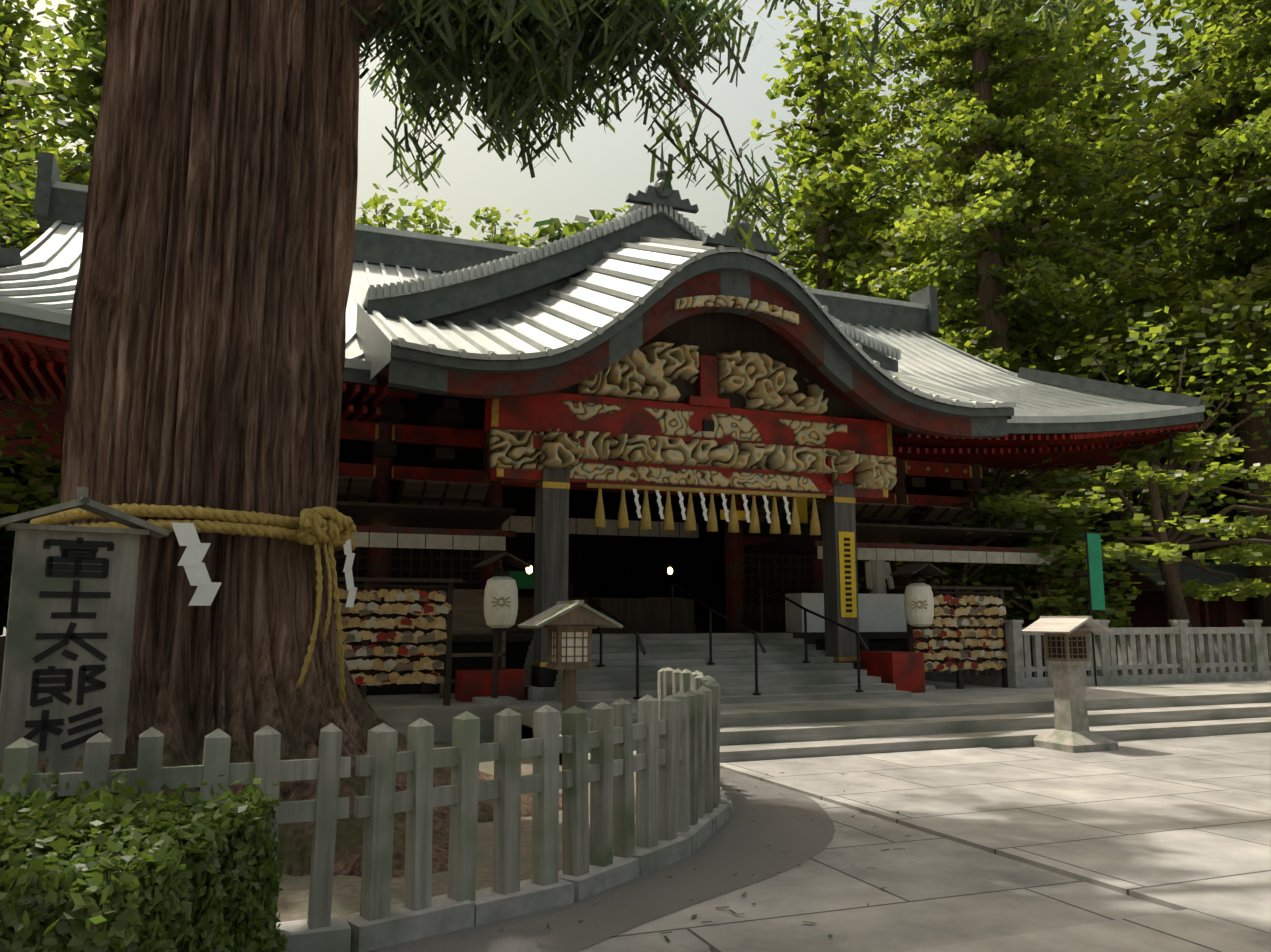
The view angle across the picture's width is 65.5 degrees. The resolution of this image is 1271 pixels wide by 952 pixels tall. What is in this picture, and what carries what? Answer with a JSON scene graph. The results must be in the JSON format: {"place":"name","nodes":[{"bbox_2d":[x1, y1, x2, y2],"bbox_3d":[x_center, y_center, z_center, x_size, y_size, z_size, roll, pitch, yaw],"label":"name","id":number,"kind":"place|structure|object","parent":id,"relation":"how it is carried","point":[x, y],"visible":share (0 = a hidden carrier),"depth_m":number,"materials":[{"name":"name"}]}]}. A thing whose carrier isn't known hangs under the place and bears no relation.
{"place":"outdoors","nodes":[
{"label":"outdoors","id":0,"kind":"place"},
{"bbox_2d":[0,0,1095,877],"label":"cedar","id":1,"kind":"object","parent":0,"point":[206,358],"depth_m":8.04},
{"bbox_2d":[30,503,356,705],"bbox_3d":[-3.725,1.112,8.428,2.568,1.580,2.616,3,-9,-21],"label":"rope","id":2,"kind":"object","parent":1,"relation":"attached to","point":[335,529],"visible":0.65,"depth_m":7.66,"materials":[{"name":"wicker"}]},
{"bbox_2d":[171,522,356,606],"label":"paper streamers","id":3,"kind":"object","parent":2,"relation":"attached to","point":[192,557],"visible":0.46,"depth_m":7.28,"materials":[{"name":"paper"}]},
{"bbox_2d":[0,0,1210,285],"label":"sky","id":4,"kind":"structure","parent":0,"point":[609,166],"materials":[{"name":"white"}]},
{"bbox_2d":[578,732,1270,951],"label":"forecourt paving","id":5,"kind":"structure","parent":0,"point":[938,891],"depth_m":5.79,"materials":[{"name":"grey stone"}]},
{"bbox_2d":[720,747,1270,951],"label":"approach path","id":6,"kind":"structure","parent":0,"point":[1197,857],"depth_m":7.53,"materials":[{"name":"grey stone"}]},
{"bbox_2d":[1032,661,1118,752],"bbox_3d":[5.457,2.862,12.405,0.722,1.072,0.722,3,-9,-21],"label":"lantern pedestal","id":7,"kind":"object","parent":6,"relation":"on","point":[1071,732],"visible":0.92,"depth_m":12.29,"materials":[{"name":"grey stone"}]},
{"bbox_2d":[1021,616,1111,661],"bbox_3d":[5.457,2.056,12.521,0.706,0.561,0.815,3,-9,-21],"label":"lantern top","id":8,"kind":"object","parent":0,"point":[1066,638],"depth_m":12.38,"materials":[{"name":"brown wood"}]},
{"label":"ground","id":9,"kind":"structure","parent":0,"visible":0},
{"bbox_2d":[350,739,834,951],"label":"curved paved border","id":10,"kind":"object","parent":9,"relation":"on","point":[718,859],"visible":0.15,"depth_m":6.08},
{"bbox_2d":[0,767,287,951],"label":"hedge","id":11,"kind":"object","parent":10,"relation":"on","point":[99,899],"depth_m":3.68,"materials":[{"name":"green plant"}]},
{"bbox_2d":[276,741,635,922],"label":"ground","id":12,"kind":"structure","parent":10,"relation":"on","point":[292,901],"depth_m":6.09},
{"bbox_2d":[0,487,169,800],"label":"sign board","id":13,"kind":"object","parent":12,"relation":"on","point":[30,610],"visible":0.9,"depth_m":5.53,"materials":[{"name":"grey wood"}]},
{"bbox_2d":[23,537,114,750],"bbox_3d":[-3.161,0.932,5.539,0.399,1.176,0.006,6,-10,-37],"label":"sign lettering","id":14,"kind":"object","parent":13,"relation":"attached to","point":[78,552],"visible":1,"depth_m":5.54},
{"bbox_2d":[269,787,729,951],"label":"stone curb","id":15,"kind":"structure","parent":10,"relation":"on","point":[357,932],"depth_m":5.26,"materials":[{"name":"stone"}]},
{"bbox_2d":[0,667,720,933],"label":"fence","id":16,"kind":"object","parent":15,"relation":"on","point":[674,733],"visible":0.85,"depth_m":5.41,"materials":[{"name":"grey wood"}]},
{"bbox_2d":[499,761,912,951],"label":"ground litter","id":17,"kind":"object","parent":10,"relation":"on","point":[712,948],"visible":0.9,"depth_m":5.67,"materials":[{"name":"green plant"}]},
{"bbox_2d":[0,0,1270,672],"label":"forest","id":18,"kind":"object","parent":9,"relation":"on","point":[958,224],"depth_m":32.48,"materials":[{"name":"green plant"}]},
{"bbox_2d":[0,303,1270,627],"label":"trees","id":19,"kind":"object","parent":18,"relation":"on","point":[996,577],"visible":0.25,"depth_m":21.40,"materials":[{"name":"green plant"}]},
{"bbox_2d":[978,430,1270,600],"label":"tree foliage","id":20,"kind":"object","parent":18,"relation":"attached to","point":[1185,449],"visible":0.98,"depth_m":20.15,"materials":[{"name":"green plant"}]},
{"bbox_2d":[366,657,1270,765],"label":"steps","id":21,"kind":"structure","parent":9,"relation":"on","point":[946,715],"depth_m":13.12,"materials":[{"name":"grey stone"}]},
{"bbox_2d":[334,577,462,705],"bbox_3d":[-3.548,2.181,12.958,2.500,1.685,0.300,3,-9,-21],"label":"prayer plaque rack","id":22,"kind":"object","parent":21,"relation":"on","point":[445,658],"visible":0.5,"depth_m":13.17,"materials":[{"name":"brown wood"}]},
{"bbox_2d":[334,588,450,685],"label":"wooden prayer plaques","id":23,"kind":"object","parent":22,"relation":"hanging from","point":[430,609],"visible":0.62,"depth_m":13.03,"materials":[{"name":"beige wood"}]},
{"bbox_2d":[0,312,1087,700],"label":"shrine hall","id":24,"kind":"structure","parent":21,"relation":"on","point":[394,452],"depth_m":17.56,"materials":[{"name":"red wood"}]},
{"bbox_2d":[526,552,672,574],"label":"light bulbs","id":25,"kind":"object","parent":24,"relation":"hanging from","point":[529,570],"visible":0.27,"depth_m":19.22,"materials":[{"name":"white glass"}]},
{"bbox_2d":[0,271,1201,474],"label":"red shrine eaves","id":26,"kind":"object","parent":24,"relation":"attached to","point":[33,364],"visible":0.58,"depth_m":15.53,"materials":[{"name":"red wood"}]},
{"bbox_2d":[0,181,1204,422],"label":"roof","id":27,"kind":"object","parent":24,"relation":"on","point":[608,289],"visible":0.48,"depth_m":16.70,"materials":[{"name":"grey metal"}]},
{"bbox_2d":[0,142,1203,432],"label":"shrine roof trim","id":28,"kind":"structure","parent":27,"relation":"on","point":[502,294],"depth_m":17.07,"materials":[{"name":"grey metal"}]},
{"bbox_2d":[587,483,825,534],"bbox_3d":[1.190,0.524,15.375,4.100,0.675,0.190,3,-9,-21],"label":"porch shimenawa","id":29,"kind":"object","parent":28,"relation":"hanging from","point":[690,524],"visible":0.98,"depth_m":15.29,"materials":[{"name":"wicker"}]},
{"bbox_2d":[633,489,790,523],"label":"paper streamers","id":30,"kind":"object","parent":29,"relation":"attached to","point":[638,506],"visible":0.96,"depth_m":15.31,"materials":[{"name":"paper"}]},
{"bbox_2d":[489,295,896,492],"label":"carved wood ornaments","id":31,"kind":"object","parent":24,"relation":"attached to","point":[756,380],"visible":0.92,"depth_m":15.47},
{"bbox_2d":[518,600,623,711],"bbox_3d":[-0.811,2.224,12.150,1.097,1.370,0.900,3,-9,-21],"label":"stair lantern","id":32,"kind":"object","parent":21,"relation":"on","point":[570,625],"visible":1,"depth_m":11.98,"materials":[{"name":"brown wood"}]},
{"bbox_2d":[472,552,945,705],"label":"paper lanterns","id":33,"kind":"object","parent":21,"relation":"on","point":[500,601],"visible":0.96,"depth_m":13.51,"materials":[{"name":"paper"},{"name":"wood"}]},
{"bbox_2d":[522,633,910,708],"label":"stairs","id":34,"kind":"structure","parent":21,"relation":"on","point":[786,673],"depth_m":15.02,"materials":[{"name":"grey stone"}]},
{"bbox_2d":[568,580,868,698],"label":"stair handrails","id":35,"kind":"object","parent":34,"relation":"on","point":[711,610],"visible":0.92,"depth_m":14.92,"materials":[{"name":"metal"}]},
{"bbox_2d":[336,497,1104,701],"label":"building wall","id":36,"kind":"structure","parent":21,"relation":"on","point":[388,525],"depth_m":17.50,"materials":[{"name":"beige wood"}]},
{"bbox_2d":[895,585,1013,688],"bbox_3d":[5.370,2.688,16.473,2.200,1.685,0.300,3,-9,-21],"label":"prayer plaque rack","id":37,"kind":"object","parent":21,"relation":"on","point":[955,593],"visible":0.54,"depth_m":16.53,"materials":[{"name":"brown wood"}]},
{"bbox_2d":[913,595,1007,671],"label":"wooden prayer plaques","id":38,"kind":"object","parent":37,"relation":"hanging from","point":[963,633],"visible":0.9,"depth_m":16.43,"materials":[{"name":"beige wood"}]},
{"bbox_2d":[925,620,1270,687],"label":"stone balustrade","id":39,"kind":"object","parent":21,"relation":"on","point":[1182,665],"visible":0.73,"depth_m":17.81,"materials":[{"name":"grey stone"}]},
{"bbox_2d":[1070,557,1259,659],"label":"side shrines","id":40,"kind":"object","parent":21,"relation":"on","point":[1149,603],"visible":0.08,"depth_m":29.05,"materials":[{"name":"red wood"}]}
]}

